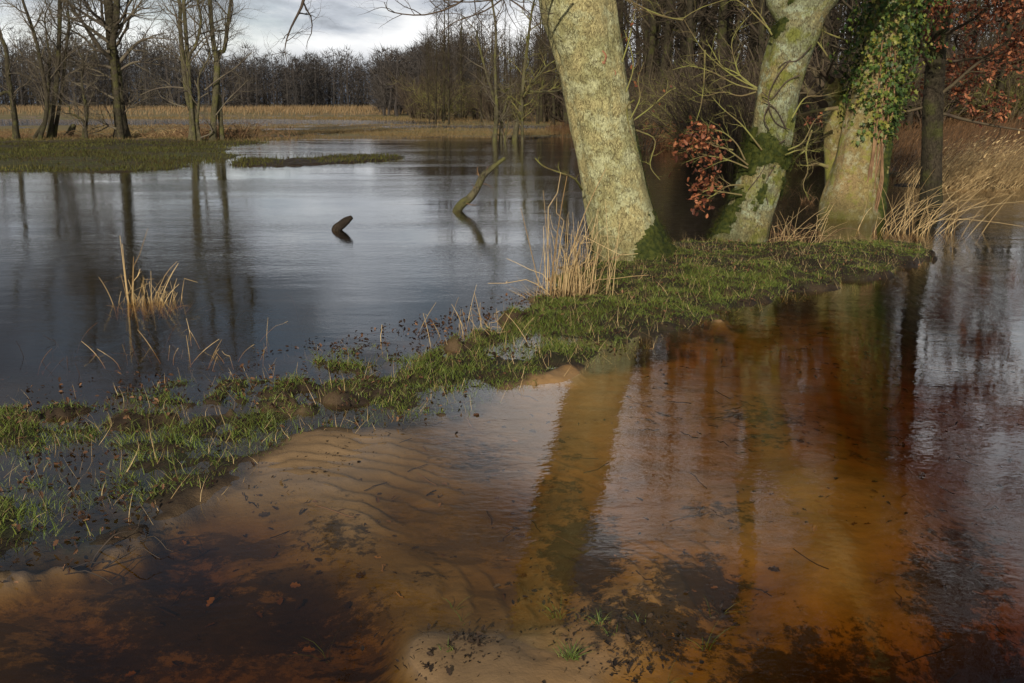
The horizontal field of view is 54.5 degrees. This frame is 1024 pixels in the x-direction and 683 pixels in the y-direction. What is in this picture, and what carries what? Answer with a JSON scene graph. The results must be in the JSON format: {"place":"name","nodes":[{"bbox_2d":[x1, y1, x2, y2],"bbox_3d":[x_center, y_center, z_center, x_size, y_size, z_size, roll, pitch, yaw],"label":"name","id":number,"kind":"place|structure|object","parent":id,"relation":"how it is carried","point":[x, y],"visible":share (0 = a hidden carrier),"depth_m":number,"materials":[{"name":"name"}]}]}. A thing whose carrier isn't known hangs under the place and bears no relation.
{"place":"outdoors","nodes":[
{"label":"outdoors","id":0,"kind":"place"},
{"bbox_2d":[0,0,994,103],"label":"sky","id":1,"kind":"structure","parent":0,"point":[345,25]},
{"bbox_2d":[0,66,1023,682],"bbox_3d":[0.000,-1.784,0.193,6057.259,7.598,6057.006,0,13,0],"label":"ground","id":2,"kind":"structure","parent":0,"point":[844,618],"depth_m":4.57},
{"bbox_2d":[0,3,35,139],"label":"tree","id":3,"kind":"object","parent":2,"relation":"on","point":[13,111],"visible":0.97,"depth_m":42.59,"materials":[{"name":"brown plant"}]},
{"bbox_2d":[0,0,109,139],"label":"tree","id":4,"kind":"object","parent":2,"relation":"on","point":[52,125],"visible":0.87,"depth_m":42.56,"materials":[{"name":"brown plant"}]},
{"bbox_2d":[42,32,118,138],"bbox_3d":[-18.682,-10.838,42.157,3.275,5.035,2.872,0,13,0],"label":"tree","id":5,"kind":"object","parent":2,"relation":"on","point":[85,121],"visible":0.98,"depth_m":42.32,"materials":[{"name":"brown plant"}]},
{"bbox_2d":[16,325,183,402],"bbox_3d":[-3.531,0.094,6.508,2.510,0.266,1.723,3,14,14],"label":"reed clump","id":6,"kind":"object","parent":2,"relation":"on","point":[94,353],"visible":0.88,"depth_m":6.67,"materials":[{"name":"beige plant"}]},
{"bbox_2d":[19,0,190,138],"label":"tree","id":7,"kind":"object","parent":2,"relation":"on","point":[112,13],"visible":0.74,"depth_m":43.14,"materials":[{"name":"brown plant"}]},
{"bbox_2d":[64,512,171,584],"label":"floating twigs","id":8,"kind":"object","parent":2,"relation":"on","point":[104,567],"visible":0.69,"depth_m":3.60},
{"bbox_2d":[0,130,248,137],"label":"dry scrub","id":9,"kind":"object","parent":2,"relation":"on","point":[26,134],"visible":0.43,"depth_m":45.25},
{"bbox_2d":[96,229,210,323],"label":"reed clump","id":10,"kind":"object","parent":2,"relation":"on","point":[152,311],"visible":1,"depth_m":8.28,"materials":[{"name":"beige plant"}]},
{"bbox_2d":[131,127,188,137],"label":"dry scrub","id":11,"kind":"object","parent":2,"relation":"on","point":[162,132],"visible":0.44,"depth_m":45.79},
{"bbox_2d":[81,319,287,378],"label":"reed clump","id":12,"kind":"object","parent":2,"relation":"on","point":[189,354],"visible":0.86,"depth_m":6.60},
{"bbox_2d":[115,0,258,140],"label":"tree","id":13,"kind":"object","parent":2,"relation":"on","point":[194,133],"visible":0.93,"depth_m":41.35,"materials":[{"name":"brown plant"}]},
{"bbox_2d":[0,135,403,171],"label":"bank grass","id":14,"kind":"structure","parent":2,"relation":"on","point":[155,166],"depth_m":29.69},
{"bbox_2d":[183,0,265,140],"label":"tree","id":15,"kind":"object","parent":2,"relation":"on","point":[216,107],"visible":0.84,"depth_m":41.67,"materials":[{"name":"brown plant"}]},
{"bbox_2d":[130,121,322,138],"bbox_3d":[-13.319,-9.666,45.511,8.934,0.830,4.444,0,13,0],"label":"bramble heap","id":16,"kind":"object","parent":2,"relation":"on","point":[234,133],"visible":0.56,"depth_m":45.19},
{"bbox_2d":[168,304,295,329],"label":"floating twigs","id":17,"kind":"object","parent":2,"relation":"on","point":[219,317],"visible":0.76,"depth_m":8.86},
{"bbox_2d":[0,127,570,141],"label":"dry grass","id":18,"kind":"structure","parent":2,"relation":"on","point":[385,132],"depth_m":51.19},
{"bbox_2d":[75,84,655,129],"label":"meadow grass","id":19,"kind":"structure","parent":2,"relation":"on","point":[389,118],"depth_m":91.94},
{"bbox_2d":[391,65,438,118],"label":"bare shrub","id":20,"kind":"object","parent":2,"relation":"on","point":[419,115],"visible":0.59,"depth_m":100.38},
{"bbox_2d":[384,61,450,117],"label":"bare shrub","id":21,"kind":"object","parent":2,"relation":"on","point":[408,96],"visible":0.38,"depth_m":105.82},
{"bbox_2d":[0,63,838,116],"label":"reed belt","id":22,"kind":"object","parent":2,"relation":"on","point":[335,109],"visible":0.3,"depth_m":160.76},
{"bbox_2d":[419,30,434,121],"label":"forest tree","id":23,"kind":"object","parent":2,"relation":"on","point":[428,94],"visible":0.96,"depth_m":83.93,"materials":[{"name":"brown plant"}]},
{"bbox_2d":[402,66,462,118],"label":"bare shrub","id":24,"kind":"object","parent":2,"relation":"on","point":[425,115],"visible":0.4,"depth_m":99.04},
{"bbox_2d":[386,69,488,119],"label":"bare shrub","id":25,"kind":"object","parent":2,"relation":"on","point":[439,112],"visible":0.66,"depth_m":93.48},
{"bbox_2d":[425,3,451,123],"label":"forest tree","id":26,"kind":"object","parent":2,"relation":"on","point":[436,81],"visible":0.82,"depth_m":77.07,"materials":[{"name":"brown plant"}]},
{"bbox_2d":[423,0,464,120],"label":"forest tree","id":27,"kind":"object","parent":2,"relation":"on","point":[443,105],"visible":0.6,"depth_m":87.11,"materials":[{"name":"brown plant"}]},
{"bbox_2d":[433,1,469,124],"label":"forest tree","id":28,"kind":"object","parent":2,"relation":"on","point":[449,104],"visible":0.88,"depth_m":72.95,"materials":[{"name":"brown plant"}]},
{"bbox_2d":[380,288,528,349],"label":"reed clump","id":29,"kind":"object","parent":2,"relation":"on","point":[463,337],"visible":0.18,"depth_m":7.09,"materials":[{"name":"beige plant"}]},
{"bbox_2d":[431,89,477,118],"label":"bare shrub","id":30,"kind":"object","parent":2,"relation":"on","point":[456,116],"visible":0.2,"depth_m":105.44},
{"bbox_2d":[446,9,473,117],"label":"forest tree","id":31,"kind":"object","parent":2,"relation":"on","point":[461,74],"visible":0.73,"depth_m":99.74,"materials":[{"name":"brown plant"}]},
{"bbox_2d":[0,238,931,557],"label":"grass","id":32,"kind":"structure","parent":2,"relation":"on","point":[512,340],"depth_m":6.15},
{"bbox_2d":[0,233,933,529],"bbox_3d":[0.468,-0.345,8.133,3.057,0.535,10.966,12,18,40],"label":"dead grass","id":33,"kind":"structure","parent":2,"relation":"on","point":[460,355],"depth_m":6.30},
{"bbox_2d":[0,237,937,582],"bbox_3d":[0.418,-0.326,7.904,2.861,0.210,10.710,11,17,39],"label":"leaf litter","id":34,"kind":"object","parent":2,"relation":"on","point":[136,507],"visible":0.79,"depth_m":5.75,"materials":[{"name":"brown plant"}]},
{"bbox_2d":[456,82,484,119],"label":"bare shrub","id":35,"kind":"object","parent":2,"relation":"on","point":[476,115],"visible":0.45,"depth_m":96.60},
{"bbox_2d":[464,4,488,121],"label":"forest tree","id":36,"kind":"object","parent":2,"relation":"on","point":[480,78],"visible":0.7,"depth_m":82.55,"materials":[{"name":"brown plant"}]},
{"bbox_2d":[242,0,723,261],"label":"oak tree","id":37,"kind":"object","parent":2,"relation":"on","point":[585,38],"visible":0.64,"depth_m":9.72,"materials":[{"name":"beige plant"}]},
{"bbox_2d":[452,0,534,140],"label":"willow clump","id":38,"kind":"object","parent":2,"relation":"on","point":[494,103],"visible":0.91,"depth_m":43.15,"materials":[{"name":"brown plant"}]},
{"bbox_2d":[466,70,527,121],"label":"bare shrub","id":39,"kind":"object","parent":2,"relation":"on","point":[486,107],"visible":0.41,"depth_m":87.75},
{"bbox_2d":[229,414,765,682],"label":"debris","id":40,"kind":"object","parent":2,"relation":"on","point":[613,662],"visible":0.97,"depth_m":3.06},
{"bbox_2d":[491,3,515,124],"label":"forest tree","id":41,"kind":"object","parent":2,"relation":"on","point":[504,54],"visible":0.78,"depth_m":73.42,"materials":[{"name":"brown plant"}]},
{"bbox_2d":[501,12,519,121],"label":"forest tree","id":42,"kind":"object","parent":2,"relation":"on","point":[509,43],"visible":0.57,"depth_m":80.21,"materials":[{"name":"brown plant"}]},
{"bbox_2d":[0,0,1023,115],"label":"woodland","id":43,"kind":"object","parent":2,"relation":"on","point":[313,83],"visible":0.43,"depth_m":250.49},
{"bbox_2d":[0,300,1023,682],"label":"sunken litter","id":44,"kind":"object","parent":2,"relation":"on","point":[548,568],"visible":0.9,"depth_m":4.28,"materials":[{"name":"brown plant"}]},
{"bbox_2d":[488,0,561,140],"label":"willow clump","id":45,"kind":"object","parent":2,"relation":"on","point":[521,105],"visible":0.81,"depth_m":42.83,"materials":[{"name":"brown plant"}]},
{"bbox_2d":[496,59,562,121],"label":"bare shrub","id":46,"kind":"object","parent":2,"relation":"on","point":[545,118],"visible":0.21,"depth_m":85.46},
{"bbox_2d":[497,25,569,128],"bbox_3d":[4.148,-22.331,62.305,10.087,20.465,9.168,-4,14,-16],"label":"forest tree","id":47,"kind":"object","parent":2,"relation":"on","point":[565,120],"visible":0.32,"depth_m":63.45,"materials":[{"name":"brown plant"}]},
{"bbox_2d":[525,1,552,122],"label":"forest tree","id":48,"kind":"object","parent":2,"relation":"on","point":[541,102],"visible":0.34,"depth_m":82.32,"materials":[{"name":"brown plant"}]},
{"bbox_2d":[526,10,556,123],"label":"forest tree","id":49,"kind":"object","parent":2,"relation":"on","point":[537,60],"visible":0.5,"depth_m":76.20,"materials":[{"name":"brown plant"}]},
{"bbox_2d":[536,35,558,124],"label":"forest tree","id":50,"kind":"object","parent":2,"relation":"on","point":[549,87],"visible":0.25,"depth_m":72.87,"materials":[{"name":"brown plant"}]},
{"bbox_2d":[532,57,562,119],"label":"bare shrub","id":51,"kind":"object","parent":2,"relation":"on","point":[561,104],"visible":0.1,"depth_m":84.87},
{"bbox_2d":[473,169,645,305],"bbox_3d":[0.495,-0.856,8.327,1.350,1.154,1.333,-10,17,-35],"label":"reed clump","id":52,"kind":"object","parent":2,"relation":"on","point":[569,286],"visible":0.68,"depth_m":8.42,"materials":[{"name":"beige plant"}]},
{"bbox_2d":[551,632,594,660],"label":"grass tuft","id":53,"kind":"object","parent":2,"relation":"on","point":[570,654],"visible":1,"depth_m":2.94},
{"bbox_2d":[616,0,642,58],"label":"forest tree","id":54,"kind":"object","parent":2,"relation":"on","point":[620,25],"visible":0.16,"depth_m":92.85,"materials":[{"name":"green plant"}]},
{"bbox_2d":[621,0,680,87],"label":"forest tree","id":55,"kind":"object","parent":2,"relation":"on","point":[646,37],"visible":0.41,"depth_m":63.03,"materials":[{"name":"brown plant"}]},
{"bbox_2d":[620,0,682,90],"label":"forest tree","id":56,"kind":"object","parent":2,"relation":"on","point":[658,29],"visible":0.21,"depth_m":68.51,"materials":[{"name":"brown plant"}]},
{"bbox_2d":[625,49,678,124],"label":"bare shrub","id":57,"kind":"object","parent":2,"relation":"on","point":[645,91],"visible":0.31,"depth_m":47.47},
{"bbox_2d":[631,96,682,151],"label":"bare shrub","id":58,"kind":"object","parent":2,"relation":"on","point":[647,145],"visible":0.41,"depth_m":33.62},
{"bbox_2d":[617,0,704,107],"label":"forest tree","id":59,"kind":"object","parent":2,"relation":"on","point":[652,26],"visible":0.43,"depth_m":54.53,"materials":[{"name":"brown plant"}]},
{"bbox_2d":[634,1,698,97],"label":"forest tree","id":60,"kind":"object","parent":2,"relation":"on","point":[663,40],"visible":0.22,"depth_m":59.42,"materials":[{"name":"brown plant"}]},
{"bbox_2d":[627,42,708,144],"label":"bare shrub","id":61,"kind":"object","parent":2,"relation":"on","point":[636,102],"visible":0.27,"depth_m":37.38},
{"bbox_2d":[632,0,734,107],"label":"forest tree","id":62,"kind":"object","parent":2,"relation":"on","point":[689,21],"visible":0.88,"depth_m":39.05,"materials":[{"name":"brown plant"}]},
{"bbox_2d":[654,0,718,106],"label":"forest tree","id":63,"kind":"object","parent":2,"relation":"on","point":[669,28],"visible":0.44,"depth_m":47.16,"materials":[{"name":"brown plant"}]},
{"bbox_2d":[635,114,745,150],"bbox_3d":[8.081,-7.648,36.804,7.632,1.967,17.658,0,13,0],"label":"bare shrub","id":64,"kind":"object","parent":2,"relation":"on","point":[666,143],"visible":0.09,"depth_m":35.51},
{"bbox_2d":[641,0,742,85],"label":"forest tree","id":65,"kind":"object","parent":2,"relation":"on","point":[708,48],"visible":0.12,"depth_m":66.42,"materials":[{"name":"brown plant"}]},
{"bbox_2d":[554,60,832,153],"bbox_3d":[6.087,-7.194,31.435,7.592,3.840,6.710,-7,15,-28],"label":"bare shrub","id":66,"kind":"object","parent":2,"relation":"on","point":[657,116],"visible":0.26,"depth_m":31.46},
{"bbox_2d":[670,0,717,87],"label":"forest tree","id":67,"kind":"object","parent":2,"relation":"on","point":[699,38],"visible":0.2,"depth_m":52.81,"materials":[{"name":"brown plant"}]},
{"bbox_2d":[656,0,741,79],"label":"forest tree","id":68,"kind":"object","parent":2,"relation":"on","point":[684,49],"visible":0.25,"depth_m":55.76,"materials":[{"name":"brown plant"}]},
{"bbox_2d":[649,0,756,89],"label":"forest tree","id":69,"kind":"object","parent":2,"relation":"on","point":[728,27],"visible":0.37,"depth_m":45.45,"materials":[{"name":"brown plant"}]},
{"bbox_2d":[656,71,756,157],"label":"bare shrub","id":70,"kind":"object","parent":2,"relation":"on","point":[688,121],"visible":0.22,"depth_m":29.72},
{"bbox_2d":[654,27,760,137],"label":"bare shrub","id":71,"kind":"object","parent":2,"relation":"on","point":[692,72],"visible":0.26,"depth_m":33.06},
{"bbox_2d":[680,0,736,104],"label":"forest tree","id":72,"kind":"object","parent":2,"relation":"on","point":[696,20],"visible":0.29,"depth_m":50.08,"materials":[{"name":"brown plant"}]},
{"bbox_2d":[637,59,808,122],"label":"bare shrub","id":73,"kind":"object","parent":2,"relation":"on","point":[681,85],"visible":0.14,"depth_m":35.17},
{"bbox_2d":[649,27,798,172],"bbox_3d":[5.777,-6.362,26.992,5.534,4.618,4.470,-11,17,-38],"label":"bare shrub","id":74,"kind":"object","parent":2,"relation":"on","point":[731,144],"visible":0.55,"depth_m":26.33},
{"bbox_2d":[678,0,771,116],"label":"forest tree","id":75,"kind":"object","parent":2,"relation":"on","point":[722,12],"visible":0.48,"depth_m":41.08,"materials":[{"name":"brown plant"}]},
{"bbox_2d":[695,0,772,81],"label":"forest tree","id":76,"kind":"object","parent":2,"relation":"on","point":[738,31],"visible":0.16,"depth_m":47.87,"materials":[{"name":"brown plant"}]},
{"bbox_2d":[697,0,773,86],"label":"forest tree","id":77,"kind":"object","parent":2,"relation":"on","point":[762,42],"visible":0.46,"depth_m":39.48,"materials":[{"name":"brown plant"}]},
{"bbox_2d":[624,0,849,242],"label":"leaning tree","id":78,"kind":"object","parent":2,"relation":"on","point":[764,163],"visible":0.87,"depth_m":10.85,"materials":[{"name":"green plant"}]},
{"bbox_2d":[655,37,831,161],"bbox_3d":[6.281,-6.493,27.955,4.885,4.533,4.919,8,16,31],"label":"bare shrub","id":79,"kind":"object","parent":2,"relation":"on","point":[723,114],"visible":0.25,"depth_m":27.63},
{"bbox_2d":[731,0,772,78],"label":"forest tree","id":80,"kind":"object","parent":2,"relation":"on","point":[755,44],"visible":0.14,"depth_m":53.57,"materials":[{"name":"brown plant"}]},
{"bbox_2d":[682,4,835,43],"bbox_3d":[10.537,-17.760,40.237,8.351,20.854,7.756,6,15,24],"label":"forest tree","id":81,"kind":"object","parent":2,"relation":"on","point":[744,32],"visible":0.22,"depth_m":42.48,"materials":[{"name":"brown plant"}]},
{"bbox_2d":[716,178,822,224],"bbox_3d":[4.718,-2.351,16.905,3.487,0.848,2.754,0,13,0],"label":"bramble heap","id":82,"kind":"object","parent":2,"relation":"on","point":[799,196],"visible":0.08,"depth_m":16.83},
{"bbox_2d":[700,16,856,155],"bbox_3d":[8.070,-7.561,29.629,4.537,4.688,5.618,-10,17,-35],"label":"bare shrub","id":83,"kind":"object","parent":2,"relation":"on","point":[802,105],"visible":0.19,"depth_m":29.50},
{"bbox_2d":[546,107,1023,188],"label":"bracken bank","id":84,"kind":"structure","parent":2,"relation":"on","point":[905,132],"depth_m":30.15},
{"bbox_2d":[744,38,849,155],"bbox_3d":[8.854,-7.627,30.543,4.198,4.337,5.197,4,14,16],"label":"bare shrub","id":85,"kind":"object","parent":2,"relation":"on","point":[801,94],"visible":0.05,"depth_m":30.28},
{"bbox_2d":[768,207,843,243],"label":"reed clump","id":86,"kind":"object","parent":2,"relation":"on","point":[800,231],"visible":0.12,"depth_m":11.46,"materials":[{"name":"beige plant"}]},
{"bbox_2d":[765,0,871,74],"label":"forest tree","id":87,"kind":"object","parent":2,"relation":"on","point":[850,8],"visible":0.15,"depth_m":39.85,"materials":[{"name":"brown plant"}]},
{"bbox_2d":[768,219,869,243],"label":"dry grass","id":88,"kind":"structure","parent":2,"relation":"on","point":[804,235],"depth_m":11.59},
{"bbox_2d":[722,80,916,160],"bbox_3d":[8.271,-6.136,27.750,5.409,2.736,4.781,1,14,4],"label":"bare shrub","id":89,"kind":"object","parent":2,"relation":"on","point":[804,129],"visible":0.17,"depth_m":27.84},
{"bbox_2d":[821,0,840,74],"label":"forest tree","id":90,"kind":"object","parent":2,"relation":"on","point":[830,15],"visible":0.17,"depth_m":45.52,"materials":[{"name":"brown plant"}]},
{"bbox_2d":[810,0,861,84],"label":"forest tree","id":91,"kind":"object","parent":2,"relation":"on","point":[835,24],"visible":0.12,"depth_m":51.06,"materials":[{"name":"brown plant"}]},
{"bbox_2d":[830,0,860,72],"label":"forest tree","id":92,"kind":"object","parent":2,"relation":"on","point":[854,23],"visible":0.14,"depth_m":53.28,"materials":[{"name":"brown plant"}]},
{"bbox_2d":[751,0,969,240],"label":"ivy clad tree","id":93,"kind":"object","parent":2,"relation":"on","point":[860,139],"visible":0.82,"depth_m":13.95,"materials":[{"name":"green plant"}]},
{"bbox_2d":[805,47,923,129],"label":"bare shrub","id":94,"kind":"object","parent":2,"relation":"on","point":[899,86],"visible":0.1,"depth_m":30.71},
{"bbox_2d":[818,34,924,121],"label":"bare shrub","id":95,"kind":"object","parent":2,"relation":"on","point":[917,67],"visible":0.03,"depth_m":35.67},
{"bbox_2d":[794,0,1023,227],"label":"russet oak","id":96,"kind":"object","parent":2,"relation":"on","point":[932,95],"visible":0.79,"depth_m":15.94,"materials":[{"name":"brown plant"}]},
{"bbox_2d":[821,167,1023,245],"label":"reed clump","id":97,"kind":"object","parent":2,"relation":"on","point":[913,222],"visible":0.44,"depth_m":12.60,"materials":[{"name":"beige plant"}]},
{"bbox_2d":[904,5,965,130],"bbox_3d":[15.932,-14.852,37.913,3.878,15.070,3.597,-10,17,-36],"label":"forest tree","id":98,"kind":"object","parent":2,"relation":"on","point":[909,116],"visible":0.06,"depth_m":39.00,"materials":[{"name":"brown plant"}]},
{"bbox_2d":[889,128,1023,207],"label":"reed bed","id":99,"kind":"object","parent":2,"relation":"on","point":[998,166],"visible":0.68,"depth_m":19.50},
{"bbox_2d":[901,26,1012,127],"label":"bare shrub","id":100,"kind":"object","parent":2,"relation":"on","point":[919,117],"visible":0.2,"depth_m":39.31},
{"bbox_2d":[899,49,1020,127],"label":"bare shrub","id":101,"kind":"object","parent":2,"relation":"on","point":[958,111],"visible":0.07,"depth_m":39.97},
{"bbox_2d":[933,0,1005,117],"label":"forest tree","id":102,"kind":"object","parent":2,"relation":"on","point":[978,4],"visible":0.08,"depth_m":43.08,"materials":[{"name":"brown plant"}]},
{"bbox_2d":[917,17,1023,122],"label":"bare shrub","id":103,"kind":"object","parent":2,"relation":"on","point":[963,82],"visible":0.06,"depth_m":42.12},
{"bbox_2d":[949,0,995,57],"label":"forest tree","id":104,"kind":"object","parent":2,"relation":"on","point":[969,14],"visible":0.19,"depth_m":51.79,"materials":[{"name":"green plant"}]},
{"bbox_2d":[925,64,1023,122],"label":"bare shrub","id":105,"kind":"object","parent":2,"relation":"on","point":[982,94],"visible":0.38,"depth_m":39.08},
{"bbox_2d":[947,32,1021,122],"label":"bare shrub","id":106,"kind":"object","parent":2,"relation":"on","point":[967,115],"visible":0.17,"depth_m":40.76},
{"bbox_2d":[949,0,1023,123],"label":"forest tree","id":107,"kind":"object","parent":2,"relation":"on","point":[1001,85],"visible":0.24,"depth_m":38.81,"materials":[{"name":"brown plant"}]},
{"bbox_2d":[954,68,1023,121],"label":"bare shrub","id":108,"kind":"object","parent":2,"relation":"on","point":[1017,91],"visible":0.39,"depth_m":39.31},
{"bbox_2d":[969,21,1023,119],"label":"bare shrub","id":109,"kind":"object","parent":2,"relation":"on","point":[1008,76],"visible":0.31,"depth_m":39.83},
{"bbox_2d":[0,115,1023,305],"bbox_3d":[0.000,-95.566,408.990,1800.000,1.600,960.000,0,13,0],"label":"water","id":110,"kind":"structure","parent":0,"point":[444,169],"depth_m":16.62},
{"bbox_2d":[330,215,352,245],"bbox_3d":[-2.209,-1.437,12.893,0.312,0.397,0.119,0,13,0],"label":"sunken log","id":111,"kind":"object","parent":110,"relation":"in","point":[342,223],"visible":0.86,"depth_m":12.83,"materials":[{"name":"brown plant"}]},
{"bbox_2d":[451,157,505,224],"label":"dead branch","id":112,"kind":"object","parent":110,"relation":"in","point":[464,202],"visible":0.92,"depth_m":15.04,"materials":[{"name":"wood"}]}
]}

